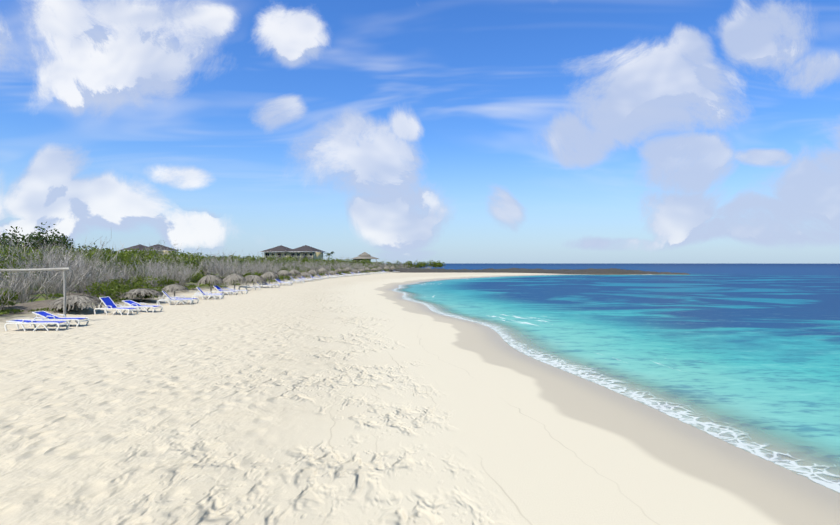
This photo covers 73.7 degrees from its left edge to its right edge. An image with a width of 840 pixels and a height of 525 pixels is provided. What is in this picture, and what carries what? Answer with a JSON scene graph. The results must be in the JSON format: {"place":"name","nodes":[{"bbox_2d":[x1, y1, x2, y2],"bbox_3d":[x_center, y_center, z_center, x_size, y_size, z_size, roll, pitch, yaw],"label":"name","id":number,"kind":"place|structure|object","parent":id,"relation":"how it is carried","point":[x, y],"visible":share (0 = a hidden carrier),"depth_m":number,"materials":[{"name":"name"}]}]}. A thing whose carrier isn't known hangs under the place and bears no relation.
{"place":"outdoors","nodes":[
{"label":"outdoors","id":0,"kind":"place"},
{"bbox_2d":[0,266,839,524],"bbox_3d":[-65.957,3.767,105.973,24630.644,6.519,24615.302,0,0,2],"label":"ground","id":1,"kind":"structure","parent":0,"point":[369,399],"depth_m":9.08,"materials":[{"name":"beige sand"}]},
{"bbox_2d":[0,267,70,322],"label":"goal frame","id":2,"kind":"object","parent":1,"relation":"on","point":[64,279],"visible":0.79,"depth_m":23.59,"materials":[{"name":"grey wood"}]},
{"bbox_2d":[4,317,69,330],"bbox_3d":[-14.347,2.282,21.014,1.962,0.459,0.718,0,0,-3],"label":"lounger","id":3,"kind":"object","parent":1,"relation":"on","point":[24,321],"visible":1,"depth_m":20.72,"materials":[{"name":"white plastic"}]},
{"bbox_2d":[2,237,94,251],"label":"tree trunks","id":4,"kind":"object","parent":1,"relation":"on","point":[39,243],"depth_m":85.67,"materials":[{"name":"green plant"}]},
{"bbox_2d":[29,311,89,326],"bbox_3d":[-14.369,2.211,22.339,1.962,0.602,0.718,0,0,-1],"label":"lounger","id":5,"kind":"object","parent":1,"relation":"on","point":[45,315],"visible":0.79,"depth_m":22.34,"materials":[{"name":"white plastic"}]},
{"bbox_2d":[46,295,104,310],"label":"palapa","id":6,"kind":"structure","parent":1,"relation":"on","point":[79,301],"depth_m":27.30,"materials":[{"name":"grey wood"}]},
{"bbox_2d":[94,296,138,314],"bbox_3d":[-14.915,2.080,27.526,1.962,0.863,0.718,0,0,11],"label":"lounger","id":7,"kind":"object","parent":1,"relation":"on","point":[108,303],"visible":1,"depth_m":27.50,"materials":[{"name":"white plastic"}]},
{"bbox_2d":[0,222,249,257],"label":"dark trees","id":8,"kind":"object","parent":1,"relation":"on","point":[39,236],"visible":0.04,"depth_m":86.64,"materials":[{"name":"green plant"}]},
{"bbox_2d":[120,300,162,312],"bbox_3d":[-14.395,2.211,28.932,1.962,0.602,0.718,0,0,9],"label":"lounger","id":9,"kind":"object","parent":1,"relation":"on","point":[131,303],"visible":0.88,"depth_m":28.93,"materials":[{"name":"white plastic"}]},
{"bbox_2d":[119,288,163,300],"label":"palapa","id":10,"kind":"structure","parent":1,"relation":"on","point":[141,292],"depth_m":34.12,"materials":[{"name":"grey wood"}]},
{"bbox_2d":[118,244,178,255],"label":"villa","id":11,"kind":"object","parent":1,"relation":"on","point":[164,249],"visible":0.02,"depth_m":289.88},
{"bbox_2d":[162,284,188,295],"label":"palapa","id":12,"kind":"structure","parent":1,"relation":"on","point":[174,287],"depth_m":39.40,"materials":[{"name":"grey wood"}]},
{"bbox_2d":[157,291,198,304],"bbox_3d":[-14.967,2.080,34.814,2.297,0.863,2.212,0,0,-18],"label":"lounger","id":13,"kind":"object","parent":1,"relation":"on","point":[171,299],"depth_m":34.24,"materials":[{"name":"white plastic"}]},
{"bbox_2d":[192,287,222,298],"bbox_3d":[-14.816,2.081,39.109,1.962,0.863,0.718,0,0,-11],"label":"lounger","id":14,"kind":"object","parent":1,"relation":"on","point":[203,294],"visible":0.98,"depth_m":38.94,"materials":[{"name":"white plastic"}]},
{"bbox_2d":[194,292,223,297],"bbox_3d":[-15.244,2.283,40.481,1.963,0.459,0.718,0,0,-2],"label":"lounger","id":15,"kind":"object","parent":1,"relation":"on","point":[209,293],"visible":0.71,"depth_m":40.77,"materials":[{"name":"white plastic"}]},
{"bbox_2d":[197,274,223,292],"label":"palapa","id":16,"kind":"structure","parent":1,"relation":"on","point":[210,278],"depth_m":44.65,"materials":[{"name":"grey wood"}]},
{"bbox_2d":[0,224,444,309],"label":"scrub twigs","id":17,"kind":"object","parent":1,"relation":"on","point":[78,273],"visible":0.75,"depth_m":42.37,"materials":[{"name":"grey plant"}]},
{"bbox_2d":[0,240,445,314],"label":"green scrub","id":18,"kind":"object","parent":1,"relation":"on","point":[129,258],"visible":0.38,"depth_m":57.13,"materials":[{"name":"green plant"}]},
{"bbox_2d":[211,285,237,294],"bbox_3d":[-15.532,2.135,44.421,1.962,0.754,0.718,0,0,10],"label":"lounger","id":19,"kind":"object","parent":1,"relation":"on","point":[218,288],"visible":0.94,"depth_m":44.28,"materials":[{"name":"white plastic"}]},
{"bbox_2d":[221,274,246,287],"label":"palapa","id":20,"kind":"structure","parent":1,"relation":"on","point":[232,278],"depth_m":50.95,"materials":[{"name":"grey wood"}]},
{"bbox_2d":[223,287,247,293],"bbox_3d":[-15.106,2.211,45.736,1.962,0.602,0.718,0,0,-11],"label":"lounger","id":21,"kind":"object","parent":1,"relation":"on","point":[234,290],"visible":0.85,"depth_m":45.47,"materials":[{"name":"white plastic"}]},
{"bbox_2d":[238,285,260,289],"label":"lounger","id":22,"kind":"object","parent":1,"relation":"on","point":[245,287],"visible":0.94,"depth_m":51.98,"materials":[{"name":"white plastic"}]},
{"bbox_2d":[239,275,266,286],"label":"palapa","id":23,"kind":"structure","parent":1,"relation":"on","point":[255,279],"depth_m":56.92,"materials":[{"name":"grey wood"}]},
{"bbox_2d":[252,282,272,287],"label":"lounger","id":24,"kind":"object","parent":1,"relation":"on","point":[258,285],"visible":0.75,"depth_m":56.48,"materials":[{"name":"white plastic"}]},
{"bbox_2d":[259,282,279,287],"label":"lounger","id":25,"kind":"object","parent":1,"relation":"on","point":[271,284],"visible":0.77,"depth_m":58.38,"materials":[{"name":"white plastic"}]},
{"bbox_2d":[261,272,278,283],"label":"palapa","id":26,"kind":"structure","parent":1,"relation":"on","point":[271,275],"depth_m":63.70,"materials":[{"name":"grey wood"}]},
{"bbox_2d":[273,279,291,284],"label":"lounger","id":27,"kind":"object","parent":1,"relation":"on","point":[278,281],"visible":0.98,"depth_m":63.82,"materials":[{"name":"white plastic"}]},
{"bbox_2d":[277,270,291,281],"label":"palapa","id":28,"kind":"structure","parent":1,"relation":"on","point":[284,272],"depth_m":70.38,"materials":[{"name":"grey wood"}]},
{"bbox_2d":[260,245,325,259],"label":"villa","id":29,"kind":"object","parent":1,"relation":"on","point":[305,250],"visible":0.46,"depth_m":233.20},
{"bbox_2d":[289,269,300,275],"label":"palapa","id":30,"kind":"structure","parent":1,"relation":"on","point":[294,272],"depth_m":76.11,"materials":[{"name":"grey wood"}]},
{"bbox_2d":[296,272,312,278],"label":"palapa","id":31,"kind":"structure","parent":1,"relation":"on","point":[305,274],"depth_m":82.52,"materials":[{"name":"grey wood"}]},
{"bbox_2d":[308,270,318,275],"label":"palapa","id":32,"kind":"structure","parent":1,"relation":"on","point":[313,272],"depth_m":87.72,"materials":[{"name":"grey wood"}]},
{"bbox_2d":[317,268,328,272],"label":"palapa","id":33,"kind":"structure","parent":1,"relation":"on","point":[321,270],"depth_m":94.75,"materials":[{"name":"grey wood"}]},
{"bbox_2d":[324,270,337,275],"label":"palapa","id":34,"kind":"structure","parent":1,"relation":"on","point":[331,272],"depth_m":101.07,"materials":[{"name":"grey wood"}]},
{"bbox_2d":[349,269,360,273],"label":"palapa","id":35,"kind":"structure","parent":1,"relation":"on","point":[355,271],"depth_m":119.14,"materials":[{"name":"grey wood"}]},
{"bbox_2d":[351,252,378,260],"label":"gazebo","id":36,"kind":"object","parent":1,"relation":"on","point":[364,255],"visible":0.42,"depth_m":188.91,"materials":[{"name":"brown wood"}]},
{"bbox_2d":[389,268,689,274],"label":"spit rock","id":37,"kind":"object","parent":1,"relation":"on","point":[607,271],"visible":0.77,"depth_m":152.58,"materials":[{"name":"stone"}]},
{"bbox_2d":[0,0,839,263],"label":"sky","id":38,"kind":"structure","parent":0,"point":[447,131],"materials":[{"name":"blue"}]},
{"bbox_2d":[384,263,839,492],"bbox_3d":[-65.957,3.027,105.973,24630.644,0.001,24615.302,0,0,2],"label":"sea","id":39,"kind":"structure","parent":0,"point":[754,346],"depth_m":24.51,"materials":[{"name":"liquid"}]}
]}

